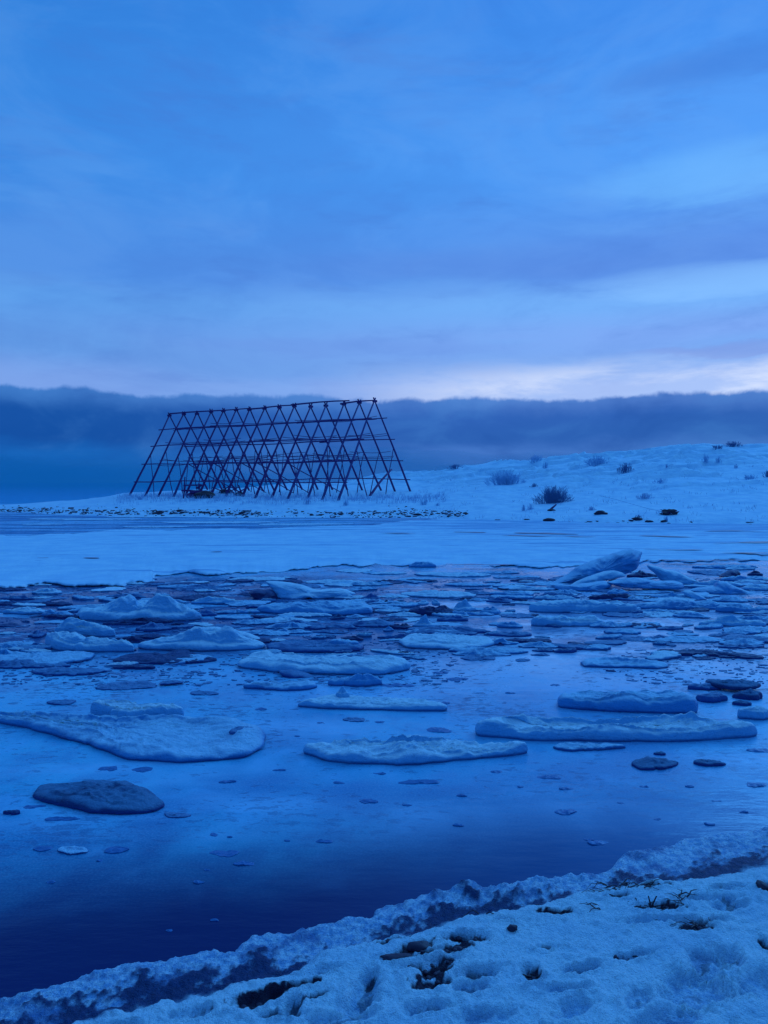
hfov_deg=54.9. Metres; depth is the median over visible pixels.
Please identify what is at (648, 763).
ice floe
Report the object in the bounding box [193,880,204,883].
ice pad
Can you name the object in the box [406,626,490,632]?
ice floe
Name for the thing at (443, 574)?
ice floe
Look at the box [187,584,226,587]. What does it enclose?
ice sheet
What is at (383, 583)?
ice sheet
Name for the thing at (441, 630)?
ice fragment
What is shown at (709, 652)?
ice floe
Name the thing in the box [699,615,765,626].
ice floe
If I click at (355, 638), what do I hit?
ice floe
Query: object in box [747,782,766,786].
ice pad
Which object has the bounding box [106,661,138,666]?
ice fragment
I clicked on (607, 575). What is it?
ice slab
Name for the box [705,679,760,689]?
ice floe
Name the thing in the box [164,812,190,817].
ice floe
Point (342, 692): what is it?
ice lump
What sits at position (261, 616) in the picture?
ice fragment
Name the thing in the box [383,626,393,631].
ice lump
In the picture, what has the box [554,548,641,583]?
ice slab
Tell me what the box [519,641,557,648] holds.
ice floe
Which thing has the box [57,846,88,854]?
ice floe
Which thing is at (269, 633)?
ice sheet
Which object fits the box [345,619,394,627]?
ice sheet
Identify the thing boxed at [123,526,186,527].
ice strip
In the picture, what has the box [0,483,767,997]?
water
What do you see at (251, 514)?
shingle
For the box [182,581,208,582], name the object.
ice fragment
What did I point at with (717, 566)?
ice sheet
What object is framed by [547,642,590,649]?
ice fragment
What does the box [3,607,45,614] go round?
ice floe
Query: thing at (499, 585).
ice fragment
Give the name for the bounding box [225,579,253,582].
ice fragment
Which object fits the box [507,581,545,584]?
ice fragment
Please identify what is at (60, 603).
ice floe
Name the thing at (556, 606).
ice floe
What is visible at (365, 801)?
ice pad
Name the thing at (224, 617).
ice fragment
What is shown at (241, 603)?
ice sheet
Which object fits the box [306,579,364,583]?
ice floe
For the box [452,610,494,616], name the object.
ice sheet
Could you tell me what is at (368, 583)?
ice sheet
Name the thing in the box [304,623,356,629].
ice sheet
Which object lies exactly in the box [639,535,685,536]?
water
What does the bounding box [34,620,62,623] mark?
ice fragment
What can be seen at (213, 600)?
ice floe
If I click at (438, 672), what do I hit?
ice pad
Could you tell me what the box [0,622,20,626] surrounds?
ice fragment
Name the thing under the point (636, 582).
ice slab
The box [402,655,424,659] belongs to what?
ice fragment
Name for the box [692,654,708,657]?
ice fragment
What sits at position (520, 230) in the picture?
sky
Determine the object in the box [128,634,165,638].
ice fragment
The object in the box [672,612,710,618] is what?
ice floe
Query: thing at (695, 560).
water
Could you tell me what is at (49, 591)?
ice floe
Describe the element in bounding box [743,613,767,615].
ice sheet
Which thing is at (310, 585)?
ice sheet
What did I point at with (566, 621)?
ice floe
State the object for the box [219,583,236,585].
ice fragment
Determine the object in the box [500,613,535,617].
ice sheet
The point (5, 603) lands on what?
ice floe
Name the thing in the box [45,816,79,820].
ice pad
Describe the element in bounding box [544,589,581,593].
ice sheet
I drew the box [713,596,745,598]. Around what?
ice sheet
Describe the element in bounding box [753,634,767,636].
ice fragment
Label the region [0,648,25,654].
ice sheet
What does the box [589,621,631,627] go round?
ice sheet
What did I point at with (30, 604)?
ice fragment
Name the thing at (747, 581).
ice fragment
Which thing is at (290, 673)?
ice slab
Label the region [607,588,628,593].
ice floe
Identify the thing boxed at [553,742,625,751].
ice floe
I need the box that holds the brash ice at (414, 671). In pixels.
[0,578,767,685]
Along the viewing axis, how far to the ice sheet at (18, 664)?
8.81 m
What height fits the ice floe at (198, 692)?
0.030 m
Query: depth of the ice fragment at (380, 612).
12.51 m
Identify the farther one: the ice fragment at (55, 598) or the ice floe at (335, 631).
the ice fragment at (55, 598)
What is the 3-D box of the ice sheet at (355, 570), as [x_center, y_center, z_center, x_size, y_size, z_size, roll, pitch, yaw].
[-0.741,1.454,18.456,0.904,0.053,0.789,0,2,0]
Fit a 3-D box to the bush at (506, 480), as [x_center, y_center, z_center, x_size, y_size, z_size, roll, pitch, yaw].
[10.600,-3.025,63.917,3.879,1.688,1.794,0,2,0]
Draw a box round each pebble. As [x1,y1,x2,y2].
[380,953,412,959]
[406,941,431,951]
[507,924,517,931]
[756,880,767,890]
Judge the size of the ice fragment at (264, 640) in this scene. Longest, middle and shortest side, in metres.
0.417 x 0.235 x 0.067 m
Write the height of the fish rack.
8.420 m
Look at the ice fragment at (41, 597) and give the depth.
14.06 m
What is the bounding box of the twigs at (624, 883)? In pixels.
[588,878,631,889]
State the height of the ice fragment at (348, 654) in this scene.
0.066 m
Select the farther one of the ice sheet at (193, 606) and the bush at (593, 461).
the bush at (593, 461)
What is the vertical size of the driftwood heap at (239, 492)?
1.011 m
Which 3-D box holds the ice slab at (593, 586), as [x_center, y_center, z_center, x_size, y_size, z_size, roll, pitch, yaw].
[4.101,1.533,15.213,1.168,0.215,0.510,0,2,0]
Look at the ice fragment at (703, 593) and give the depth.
14.45 m
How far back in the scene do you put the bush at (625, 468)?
65.27 m
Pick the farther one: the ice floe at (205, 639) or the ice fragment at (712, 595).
the ice fragment at (712, 595)
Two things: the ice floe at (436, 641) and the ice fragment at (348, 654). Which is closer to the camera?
the ice fragment at (348, 654)
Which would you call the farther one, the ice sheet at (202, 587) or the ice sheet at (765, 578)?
the ice sheet at (765, 578)
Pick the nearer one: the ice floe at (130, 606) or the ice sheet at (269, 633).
the ice sheet at (269, 633)
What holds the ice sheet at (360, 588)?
on the water at (84, 913)
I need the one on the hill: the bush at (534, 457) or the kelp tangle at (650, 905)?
the bush at (534, 457)
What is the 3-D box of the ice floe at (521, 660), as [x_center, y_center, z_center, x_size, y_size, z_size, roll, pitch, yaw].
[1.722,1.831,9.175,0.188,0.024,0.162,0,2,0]
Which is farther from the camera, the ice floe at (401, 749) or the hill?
the hill
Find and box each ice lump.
[229,726,252,734]
[328,677,348,685]
[329,638,358,643]
[336,686,349,697]
[344,673,381,686]
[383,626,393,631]
[412,614,434,626]
[418,600,428,605]
[432,599,439,605]
[451,599,475,611]
[479,606,500,614]
[497,621,522,627]
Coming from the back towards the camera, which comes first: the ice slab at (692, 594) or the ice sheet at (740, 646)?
the ice slab at (692, 594)
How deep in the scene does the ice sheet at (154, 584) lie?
15.89 m
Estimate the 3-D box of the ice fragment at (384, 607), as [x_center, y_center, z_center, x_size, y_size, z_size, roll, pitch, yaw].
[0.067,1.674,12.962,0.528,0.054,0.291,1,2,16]
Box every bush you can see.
[485,468,526,485]
[528,455,544,462]
[531,485,573,503]
[584,455,608,466]
[617,463,633,473]
[636,492,654,498]
[654,478,666,483]
[723,441,742,446]
[737,474,757,479]
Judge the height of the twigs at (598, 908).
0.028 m
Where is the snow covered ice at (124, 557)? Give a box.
[0,518,767,587]
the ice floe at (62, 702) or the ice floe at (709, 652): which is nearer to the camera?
the ice floe at (62, 702)
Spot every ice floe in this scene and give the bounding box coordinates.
[0,595,34,599]
[0,601,14,605]
[0,643,17,648]
[0,651,94,663]
[0,711,265,762]
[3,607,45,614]
[3,810,19,814]
[28,630,46,637]
[32,588,61,594]
[32,780,164,814]
[40,601,72,605]
[41,609,72,616]
[45,631,133,651]
[46,699,75,704]
[54,617,115,636]
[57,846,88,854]
[77,593,201,621]
[90,699,183,716]
[95,681,156,689]
[112,664,155,669]
[113,649,216,664]
[136,621,172,631]
[138,626,265,651]
[157,584,200,588]
[159,680,182,684]
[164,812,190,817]
[190,690,218,694]
[191,596,240,603]
[199,610,216,615]
[227,576,285,580]
[237,650,410,674]
[243,679,316,690]
[257,599,372,615]
[266,639,363,652]
[280,620,317,623]
[298,694,447,711]
[303,734,527,765]
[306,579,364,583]
[311,629,348,633]
[330,613,344,619]
[341,636,363,640]
[343,717,364,721]
[361,593,380,599]
[372,571,406,574]
[380,617,407,620]
[390,623,411,628]
[398,633,494,649]
[400,590,476,598]
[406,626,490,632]
[408,561,435,567]
[408,605,454,615]
[414,572,490,576]
[437,615,467,621]
[445,583,493,586]
[461,655,494,660]
[475,711,757,741]
[486,597,514,602]
[488,631,531,636]
[489,590,533,595]
[508,586,551,590]
[510,579,537,580]
[516,658,529,661]
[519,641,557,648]
[529,599,636,612]
[531,615,601,626]
[531,653,549,655]
[533,594,575,599]
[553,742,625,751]
[557,689,697,713]
[580,656,668,668]
[589,593,635,599]
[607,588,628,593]
[616,636,652,641]
[627,570,656,577]
[630,623,661,627]
[632,756,677,769]
[635,599,751,609]
[650,592,687,597]
[653,751,665,755]
[665,626,677,630]
[666,632,698,635]
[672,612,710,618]
[674,649,763,658]
[687,682,720,690]
[693,759,725,766]
[694,580,743,586]
[694,656,715,659]
[696,692,727,702]
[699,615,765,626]
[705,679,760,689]
[715,603,767,612]
[719,638,764,644]
[720,575,762,580]
[722,628,757,634]
[732,688,762,699]
[732,700,751,705]
[737,706,767,719]
[742,584,767,590]
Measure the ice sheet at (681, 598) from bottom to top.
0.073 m
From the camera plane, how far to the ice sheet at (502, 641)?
10.03 m
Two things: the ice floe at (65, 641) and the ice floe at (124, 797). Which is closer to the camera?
the ice floe at (124, 797)
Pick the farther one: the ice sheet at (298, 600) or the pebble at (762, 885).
the ice sheet at (298, 600)
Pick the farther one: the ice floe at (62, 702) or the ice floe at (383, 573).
the ice floe at (383, 573)
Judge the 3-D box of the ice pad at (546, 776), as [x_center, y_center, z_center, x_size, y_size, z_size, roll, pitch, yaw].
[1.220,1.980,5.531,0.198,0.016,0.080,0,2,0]
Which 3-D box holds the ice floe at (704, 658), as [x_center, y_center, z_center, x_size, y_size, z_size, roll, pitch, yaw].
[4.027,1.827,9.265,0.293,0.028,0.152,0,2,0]
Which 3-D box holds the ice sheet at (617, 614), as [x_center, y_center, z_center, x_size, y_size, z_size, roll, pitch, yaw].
[4.115,1.693,12.400,0.993,0.049,0.680,-1,3,-27]
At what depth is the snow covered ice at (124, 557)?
24.16 m
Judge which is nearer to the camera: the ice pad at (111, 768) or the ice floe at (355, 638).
the ice pad at (111, 768)
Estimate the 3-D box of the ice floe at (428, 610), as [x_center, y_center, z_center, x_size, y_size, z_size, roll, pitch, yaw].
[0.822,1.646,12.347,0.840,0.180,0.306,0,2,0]
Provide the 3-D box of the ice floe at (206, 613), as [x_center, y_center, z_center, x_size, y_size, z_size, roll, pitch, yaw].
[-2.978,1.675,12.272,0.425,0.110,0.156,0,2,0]
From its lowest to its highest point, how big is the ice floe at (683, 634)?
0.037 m
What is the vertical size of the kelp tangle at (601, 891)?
0.023 m
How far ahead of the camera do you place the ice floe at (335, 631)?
10.85 m
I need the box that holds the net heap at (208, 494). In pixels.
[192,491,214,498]
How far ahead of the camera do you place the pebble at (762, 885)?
3.82 m
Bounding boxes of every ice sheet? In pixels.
[0,588,25,590]
[0,641,44,644]
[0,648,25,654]
[0,659,70,668]
[31,667,106,675]
[34,583,51,585]
[57,605,82,609]
[66,608,80,611]
[82,604,104,606]
[103,621,146,624]
[106,593,145,597]
[114,617,172,622]
[115,636,145,642]
[127,582,145,584]
[144,583,167,585]
[173,586,231,589]
[173,594,222,600]
[174,599,188,603]
[186,604,203,608]
[187,577,226,581]
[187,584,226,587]
[194,589,214,591]
[208,624,241,627]
[213,609,259,613]
[224,600,270,606]
[231,619,279,624]
[237,592,250,595]
[243,629,291,635]
[259,617,317,621]
[264,622,310,628]
[277,628,312,633]
[278,612,331,617]
[286,599,309,602]
[296,583,320,587]
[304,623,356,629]
[332,580,354,583]
[333,593,363,598]
[336,568,371,572]
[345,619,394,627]
[346,581,380,585]
[346,587,377,590]
[346,614,368,617]
[348,599,392,603]
[372,581,392,584]
[377,633,412,638]
[378,594,409,597]
[379,609,409,611]
[386,611,420,616]
[400,577,433,579]
[404,629,418,632]
[407,629,477,634]
[445,571,486,576]
[448,646,527,653]
[450,596,494,599]
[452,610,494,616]
[452,649,510,656]
[464,591,489,594]
[473,598,488,600]
[479,571,518,573]
[488,622,500,625]
[492,638,518,644]
[493,576,540,578]
[498,612,516,614]
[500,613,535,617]
[524,581,571,585]
[540,592,579,598]
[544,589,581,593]
[569,611,591,613]
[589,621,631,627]
[591,588,619,591]
[602,611,660,617]
[628,589,673,593]
[628,596,649,598]
[637,611,673,617]
[639,608,673,611]
[643,635,724,642]
[649,635,667,638]
[655,597,696,601]
[666,610,694,613]
[687,570,716,573]
[692,564,716,568]
[702,571,725,575]
[708,597,755,602]
[708,632,739,636]
[709,564,750,568]
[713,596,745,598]
[718,643,763,648]
[721,634,767,643]
[722,625,767,632]
[725,565,754,569]
[737,616,767,620]
[739,597,767,601]
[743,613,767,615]
[751,610,767,613]
[753,576,767,579]
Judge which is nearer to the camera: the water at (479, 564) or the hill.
the water at (479, 564)
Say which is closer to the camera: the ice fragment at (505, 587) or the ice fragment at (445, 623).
the ice fragment at (445, 623)
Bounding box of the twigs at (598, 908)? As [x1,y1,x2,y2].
[580,902,600,911]
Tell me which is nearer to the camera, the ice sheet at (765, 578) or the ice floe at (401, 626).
the ice floe at (401, 626)
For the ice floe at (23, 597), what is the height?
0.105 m
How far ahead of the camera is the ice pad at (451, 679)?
8.29 m
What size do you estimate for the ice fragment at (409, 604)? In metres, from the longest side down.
0.676 x 0.283 x 0.081 m
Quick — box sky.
[0,0,767,482]
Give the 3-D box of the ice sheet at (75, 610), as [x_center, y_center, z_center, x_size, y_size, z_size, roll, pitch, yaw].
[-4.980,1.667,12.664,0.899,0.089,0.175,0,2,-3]
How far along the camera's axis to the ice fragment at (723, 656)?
9.29 m
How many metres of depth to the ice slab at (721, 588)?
14.64 m
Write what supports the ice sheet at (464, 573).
on the water at (84, 913)
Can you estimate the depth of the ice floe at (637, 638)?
10.38 m
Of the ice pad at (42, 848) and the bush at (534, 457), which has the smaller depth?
the ice pad at (42, 848)
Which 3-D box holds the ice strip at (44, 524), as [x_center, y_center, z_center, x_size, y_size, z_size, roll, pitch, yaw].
[-17.835,0.650,38.774,2.323,0.066,0.702,0,2,0]
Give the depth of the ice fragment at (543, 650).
9.64 m
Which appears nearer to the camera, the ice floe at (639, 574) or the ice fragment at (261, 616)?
the ice fragment at (261, 616)
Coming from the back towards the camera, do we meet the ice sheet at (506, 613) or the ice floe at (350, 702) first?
the ice sheet at (506, 613)
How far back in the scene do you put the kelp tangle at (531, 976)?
3.15 m
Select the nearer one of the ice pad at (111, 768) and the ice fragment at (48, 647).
the ice pad at (111, 768)
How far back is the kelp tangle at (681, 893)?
3.71 m
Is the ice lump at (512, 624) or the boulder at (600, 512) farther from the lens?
the boulder at (600, 512)
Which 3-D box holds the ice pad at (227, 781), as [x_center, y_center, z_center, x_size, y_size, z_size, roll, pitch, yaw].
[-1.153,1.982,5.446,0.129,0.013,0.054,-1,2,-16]
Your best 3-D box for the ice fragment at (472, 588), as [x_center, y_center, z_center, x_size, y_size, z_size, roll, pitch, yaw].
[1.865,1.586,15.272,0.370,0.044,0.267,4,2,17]
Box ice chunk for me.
[249,589,276,599]
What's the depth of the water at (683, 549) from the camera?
23.24 m
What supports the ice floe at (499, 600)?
on the water at (84, 913)
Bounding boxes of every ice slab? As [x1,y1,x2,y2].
[207,627,259,638]
[266,581,355,598]
[279,669,313,678]
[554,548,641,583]
[555,581,611,590]
[571,570,625,584]
[607,577,683,589]
[647,565,698,584]
[682,590,706,600]
[689,581,754,594]
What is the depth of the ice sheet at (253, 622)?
11.52 m
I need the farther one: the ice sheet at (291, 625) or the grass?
the grass
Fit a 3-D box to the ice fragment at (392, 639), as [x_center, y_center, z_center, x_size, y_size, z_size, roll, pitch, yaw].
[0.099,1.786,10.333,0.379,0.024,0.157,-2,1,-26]
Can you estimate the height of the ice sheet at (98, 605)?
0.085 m
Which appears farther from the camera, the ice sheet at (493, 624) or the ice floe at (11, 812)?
the ice sheet at (493, 624)
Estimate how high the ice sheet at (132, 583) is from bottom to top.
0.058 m
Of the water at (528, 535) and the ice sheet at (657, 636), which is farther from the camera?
the water at (528, 535)
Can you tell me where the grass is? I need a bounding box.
[112,456,765,522]
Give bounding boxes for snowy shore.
[0,826,767,1023]
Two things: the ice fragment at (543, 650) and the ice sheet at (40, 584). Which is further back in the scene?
the ice sheet at (40, 584)
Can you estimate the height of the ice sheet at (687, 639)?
0.047 m
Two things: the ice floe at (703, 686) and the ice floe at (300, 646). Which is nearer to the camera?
the ice floe at (703, 686)
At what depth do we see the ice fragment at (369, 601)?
13.48 m
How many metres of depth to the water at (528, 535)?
29.41 m
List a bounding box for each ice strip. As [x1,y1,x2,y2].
[22,524,66,524]
[28,518,141,519]
[109,516,173,517]
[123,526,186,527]
[160,521,278,523]
[258,523,353,524]
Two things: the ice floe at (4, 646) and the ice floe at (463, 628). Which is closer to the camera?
the ice floe at (4, 646)
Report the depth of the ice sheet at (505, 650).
9.57 m
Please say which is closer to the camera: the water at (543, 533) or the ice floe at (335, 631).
the ice floe at (335, 631)
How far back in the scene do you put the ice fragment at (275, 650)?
9.52 m
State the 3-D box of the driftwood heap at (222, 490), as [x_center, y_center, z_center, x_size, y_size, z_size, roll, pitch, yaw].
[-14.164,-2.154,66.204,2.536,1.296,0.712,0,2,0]
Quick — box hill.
[0,443,767,523]
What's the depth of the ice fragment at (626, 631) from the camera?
10.77 m
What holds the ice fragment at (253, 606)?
on the water at (84, 913)
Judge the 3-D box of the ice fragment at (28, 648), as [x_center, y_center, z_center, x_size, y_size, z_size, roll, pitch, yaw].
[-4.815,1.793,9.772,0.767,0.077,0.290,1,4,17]
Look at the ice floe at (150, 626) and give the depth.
11.01 m
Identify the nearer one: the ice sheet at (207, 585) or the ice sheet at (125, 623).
the ice sheet at (125, 623)
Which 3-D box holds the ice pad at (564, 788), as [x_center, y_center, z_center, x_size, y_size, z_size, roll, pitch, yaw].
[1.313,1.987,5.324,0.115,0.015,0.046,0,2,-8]
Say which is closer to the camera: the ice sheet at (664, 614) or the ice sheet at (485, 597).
the ice sheet at (664, 614)
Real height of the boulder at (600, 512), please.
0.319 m
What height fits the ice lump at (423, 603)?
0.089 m
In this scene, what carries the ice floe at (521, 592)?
on the water at (84, 913)
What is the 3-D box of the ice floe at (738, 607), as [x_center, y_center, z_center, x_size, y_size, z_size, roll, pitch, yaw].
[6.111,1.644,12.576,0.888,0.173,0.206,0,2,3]
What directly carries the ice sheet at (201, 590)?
on the water at (84, 913)
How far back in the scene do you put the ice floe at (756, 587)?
15.12 m
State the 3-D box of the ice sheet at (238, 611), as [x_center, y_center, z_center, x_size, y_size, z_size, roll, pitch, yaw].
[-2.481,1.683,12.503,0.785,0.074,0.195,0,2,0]
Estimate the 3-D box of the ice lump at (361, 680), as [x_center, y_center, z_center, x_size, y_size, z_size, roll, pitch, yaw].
[-0.229,1.829,8.037,0.420,0.156,0.121,0,2,0]
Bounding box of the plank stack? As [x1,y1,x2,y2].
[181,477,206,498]
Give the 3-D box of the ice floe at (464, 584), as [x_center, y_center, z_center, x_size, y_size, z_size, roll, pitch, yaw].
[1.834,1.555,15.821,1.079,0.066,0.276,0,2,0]
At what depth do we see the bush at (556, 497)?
48.98 m
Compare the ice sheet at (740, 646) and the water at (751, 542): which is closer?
the ice sheet at (740, 646)
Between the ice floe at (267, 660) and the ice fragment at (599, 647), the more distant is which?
the ice fragment at (599, 647)
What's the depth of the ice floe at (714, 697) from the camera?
7.42 m
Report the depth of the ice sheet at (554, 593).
14.10 m
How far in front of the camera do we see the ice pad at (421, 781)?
5.42 m
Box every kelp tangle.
[523,970,538,979]
[583,887,616,896]
[625,878,661,889]
[628,896,673,919]
[665,889,696,904]
[670,917,713,930]
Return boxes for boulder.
[543,518,554,520]
[594,510,607,514]
[719,570,740,576]
[747,570,762,575]
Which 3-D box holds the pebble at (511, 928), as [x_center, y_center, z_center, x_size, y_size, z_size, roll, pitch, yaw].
[0.604,1.959,3.484,0.053,0.032,0.034,0,2,0]
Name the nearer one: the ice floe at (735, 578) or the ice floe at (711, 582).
the ice floe at (711, 582)
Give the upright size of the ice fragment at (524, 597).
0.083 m
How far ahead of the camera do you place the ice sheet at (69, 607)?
12.86 m
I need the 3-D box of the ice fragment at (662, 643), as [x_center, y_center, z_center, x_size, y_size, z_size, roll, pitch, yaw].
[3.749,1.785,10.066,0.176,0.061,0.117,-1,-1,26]
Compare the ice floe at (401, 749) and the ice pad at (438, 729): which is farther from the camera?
the ice pad at (438, 729)
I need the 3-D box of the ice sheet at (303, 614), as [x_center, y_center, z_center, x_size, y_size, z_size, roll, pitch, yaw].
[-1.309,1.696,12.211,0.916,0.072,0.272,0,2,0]
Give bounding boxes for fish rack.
[129,397,410,500]
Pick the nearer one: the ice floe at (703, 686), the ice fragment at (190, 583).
the ice floe at (703, 686)
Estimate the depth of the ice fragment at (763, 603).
13.39 m
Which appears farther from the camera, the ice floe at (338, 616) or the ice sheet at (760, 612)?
the ice sheet at (760, 612)
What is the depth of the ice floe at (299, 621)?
11.47 m
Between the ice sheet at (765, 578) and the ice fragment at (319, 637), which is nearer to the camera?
the ice fragment at (319, 637)
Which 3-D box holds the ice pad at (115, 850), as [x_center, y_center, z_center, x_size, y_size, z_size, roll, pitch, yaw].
[-1.600,2.022,4.427,0.142,0.014,0.080,0,2,0]
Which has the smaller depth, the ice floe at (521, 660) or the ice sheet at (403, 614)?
the ice floe at (521, 660)
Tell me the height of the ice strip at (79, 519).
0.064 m
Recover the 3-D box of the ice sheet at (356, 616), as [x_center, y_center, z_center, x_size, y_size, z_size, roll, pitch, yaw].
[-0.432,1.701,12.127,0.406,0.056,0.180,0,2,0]
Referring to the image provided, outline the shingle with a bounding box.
[1,504,467,517]
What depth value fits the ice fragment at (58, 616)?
11.96 m
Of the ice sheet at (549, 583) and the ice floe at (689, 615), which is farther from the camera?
the ice sheet at (549, 583)
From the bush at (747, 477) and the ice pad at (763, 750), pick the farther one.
the bush at (747, 477)
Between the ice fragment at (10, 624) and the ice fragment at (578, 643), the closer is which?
the ice fragment at (578, 643)
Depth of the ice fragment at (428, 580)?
16.48 m
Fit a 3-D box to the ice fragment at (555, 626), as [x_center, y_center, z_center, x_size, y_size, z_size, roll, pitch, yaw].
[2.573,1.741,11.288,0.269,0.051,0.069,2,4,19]
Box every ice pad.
[23,805,45,808]
[33,846,52,851]
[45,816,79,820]
[98,766,116,770]
[104,846,128,853]
[132,767,152,771]
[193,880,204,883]
[209,850,238,856]
[219,780,235,783]
[233,861,253,865]
[316,839,332,842]
[360,799,377,803]
[380,683,413,686]
[398,779,439,783]
[426,727,451,732]
[433,671,448,673]
[446,677,467,680]
[537,774,560,778]
[555,809,576,814]
[559,787,573,789]
[587,840,608,844]
[746,748,767,752]
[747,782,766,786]
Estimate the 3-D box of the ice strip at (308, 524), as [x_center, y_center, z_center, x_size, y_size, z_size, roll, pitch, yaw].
[-4.096,0.646,38.930,5.059,0.062,1.248,0,2,0]
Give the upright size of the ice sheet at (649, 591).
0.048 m
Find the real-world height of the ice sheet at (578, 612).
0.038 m
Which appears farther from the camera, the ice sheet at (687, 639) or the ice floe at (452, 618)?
the ice floe at (452, 618)
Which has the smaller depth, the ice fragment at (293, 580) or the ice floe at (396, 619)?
the ice floe at (396, 619)
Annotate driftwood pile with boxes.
[603,496,678,514]
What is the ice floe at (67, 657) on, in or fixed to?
on the water at (84, 913)
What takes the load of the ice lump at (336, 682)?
on the water at (84, 913)
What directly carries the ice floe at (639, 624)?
on the water at (84, 913)
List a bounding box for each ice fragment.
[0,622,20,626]
[0,632,15,634]
[0,643,46,651]
[8,647,51,652]
[12,603,45,606]
[23,599,50,602]
[23,645,51,649]
[32,596,53,598]
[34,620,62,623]
[44,597,66,599]
[44,614,78,619]
[72,595,93,599]
[91,587,125,591]
[94,595,114,597]
[98,597,114,601]
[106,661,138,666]
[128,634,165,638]
[162,654,207,664]
[165,624,194,628]
[175,582,208,583]
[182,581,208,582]
[188,622,213,626]
[214,615,253,619]
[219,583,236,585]
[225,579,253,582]
[246,604,263,607]
[250,615,276,618]
[256,638,271,642]
[262,649,281,652]
[273,615,296,617]
[273,638,285,641]
[284,579,302,581]
[311,636,326,638]
[324,583,352,586]
[324,634,335,637]
[325,625,348,631]
[325,653,357,656]
[334,650,352,652]
[356,632,371,636]
[358,618,379,620]
[365,599,393,602]
[370,604,383,606]
[370,649,414,654]
[372,606,401,608]
[372,608,397,613]
[375,609,401,612]
[379,638,400,641]
[383,602,419,607]
[385,581,403,584]
[392,579,426,582]
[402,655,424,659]
[403,617,419,621]
[406,579,436,581]
[425,629,456,631]
[431,612,460,616]
[433,622,462,625]
[465,587,482,589]
[492,584,523,587]
[497,586,517,588]
[499,595,532,599]
[504,643,523,646]
[505,638,551,642]
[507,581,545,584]
[509,601,535,604]
[532,648,553,651]
[545,624,561,627]
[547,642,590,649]
[554,648,576,652]
[568,642,591,644]
[582,644,610,650]
[583,640,626,644]
[595,634,622,639]
[604,628,640,634]
[612,597,643,600]
[618,610,642,613]
[632,622,660,628]
[634,594,655,596]
[641,597,661,601]
[645,650,681,660]
[653,641,665,645]
[655,641,676,646]
[656,626,683,629]
[671,630,693,633]
[680,594,719,596]
[684,584,712,587]
[685,607,709,611]
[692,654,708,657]
[694,623,722,629]
[695,592,708,595]
[717,655,737,657]
[733,612,751,613]
[734,580,759,581]
[735,582,767,583]
[741,583,767,585]
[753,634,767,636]
[755,601,767,604]
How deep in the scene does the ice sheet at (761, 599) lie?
13.76 m
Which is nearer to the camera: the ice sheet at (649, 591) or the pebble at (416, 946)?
the pebble at (416, 946)
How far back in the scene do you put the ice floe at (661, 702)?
7.12 m
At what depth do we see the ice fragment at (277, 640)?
10.29 m
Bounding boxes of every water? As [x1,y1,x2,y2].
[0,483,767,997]
[447,564,512,564]
[510,535,593,536]
[516,532,564,533]
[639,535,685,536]
[666,549,700,549]
[680,560,710,560]
[723,552,767,552]
[728,541,767,542]
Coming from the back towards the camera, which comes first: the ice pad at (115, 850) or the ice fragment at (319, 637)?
the ice fragment at (319, 637)
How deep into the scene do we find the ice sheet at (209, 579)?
16.62 m
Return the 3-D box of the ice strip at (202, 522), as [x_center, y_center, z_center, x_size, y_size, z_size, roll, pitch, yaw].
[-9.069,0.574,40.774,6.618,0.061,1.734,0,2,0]
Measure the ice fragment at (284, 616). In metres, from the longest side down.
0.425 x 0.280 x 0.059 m
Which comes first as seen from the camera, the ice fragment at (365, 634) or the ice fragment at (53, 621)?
the ice fragment at (365, 634)
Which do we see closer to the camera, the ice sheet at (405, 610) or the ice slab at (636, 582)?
the ice sheet at (405, 610)
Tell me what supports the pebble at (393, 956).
on the snowy shore
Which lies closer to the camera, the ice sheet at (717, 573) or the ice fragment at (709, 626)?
the ice fragment at (709, 626)
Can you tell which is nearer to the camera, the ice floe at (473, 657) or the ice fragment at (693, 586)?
the ice floe at (473, 657)
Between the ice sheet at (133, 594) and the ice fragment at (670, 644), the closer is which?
the ice fragment at (670, 644)
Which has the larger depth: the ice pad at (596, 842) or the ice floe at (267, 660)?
the ice floe at (267, 660)
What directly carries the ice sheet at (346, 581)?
on the water at (84, 913)
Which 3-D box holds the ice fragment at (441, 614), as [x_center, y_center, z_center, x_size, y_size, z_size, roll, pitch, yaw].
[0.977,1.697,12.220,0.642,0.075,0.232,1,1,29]
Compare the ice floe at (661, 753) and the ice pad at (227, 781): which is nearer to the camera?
the ice pad at (227, 781)
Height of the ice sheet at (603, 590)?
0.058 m
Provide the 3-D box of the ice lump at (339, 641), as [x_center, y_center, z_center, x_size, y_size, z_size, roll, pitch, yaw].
[-0.533,1.733,9.813,0.412,0.101,0.156,0,2,0]
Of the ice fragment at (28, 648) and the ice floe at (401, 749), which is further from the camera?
the ice fragment at (28, 648)
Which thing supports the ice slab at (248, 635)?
on the water at (84, 913)
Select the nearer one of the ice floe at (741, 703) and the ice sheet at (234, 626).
the ice floe at (741, 703)
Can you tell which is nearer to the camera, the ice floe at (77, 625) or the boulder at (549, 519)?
the ice floe at (77, 625)
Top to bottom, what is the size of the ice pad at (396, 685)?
0.020 m
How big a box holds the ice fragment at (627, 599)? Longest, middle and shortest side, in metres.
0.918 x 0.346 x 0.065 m
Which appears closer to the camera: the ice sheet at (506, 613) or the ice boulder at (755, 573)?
the ice sheet at (506, 613)
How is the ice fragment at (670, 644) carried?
on the water at (84, 913)
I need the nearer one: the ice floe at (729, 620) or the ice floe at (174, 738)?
the ice floe at (174, 738)
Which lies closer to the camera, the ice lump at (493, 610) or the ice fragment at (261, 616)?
the ice fragment at (261, 616)
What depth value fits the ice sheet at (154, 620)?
11.62 m

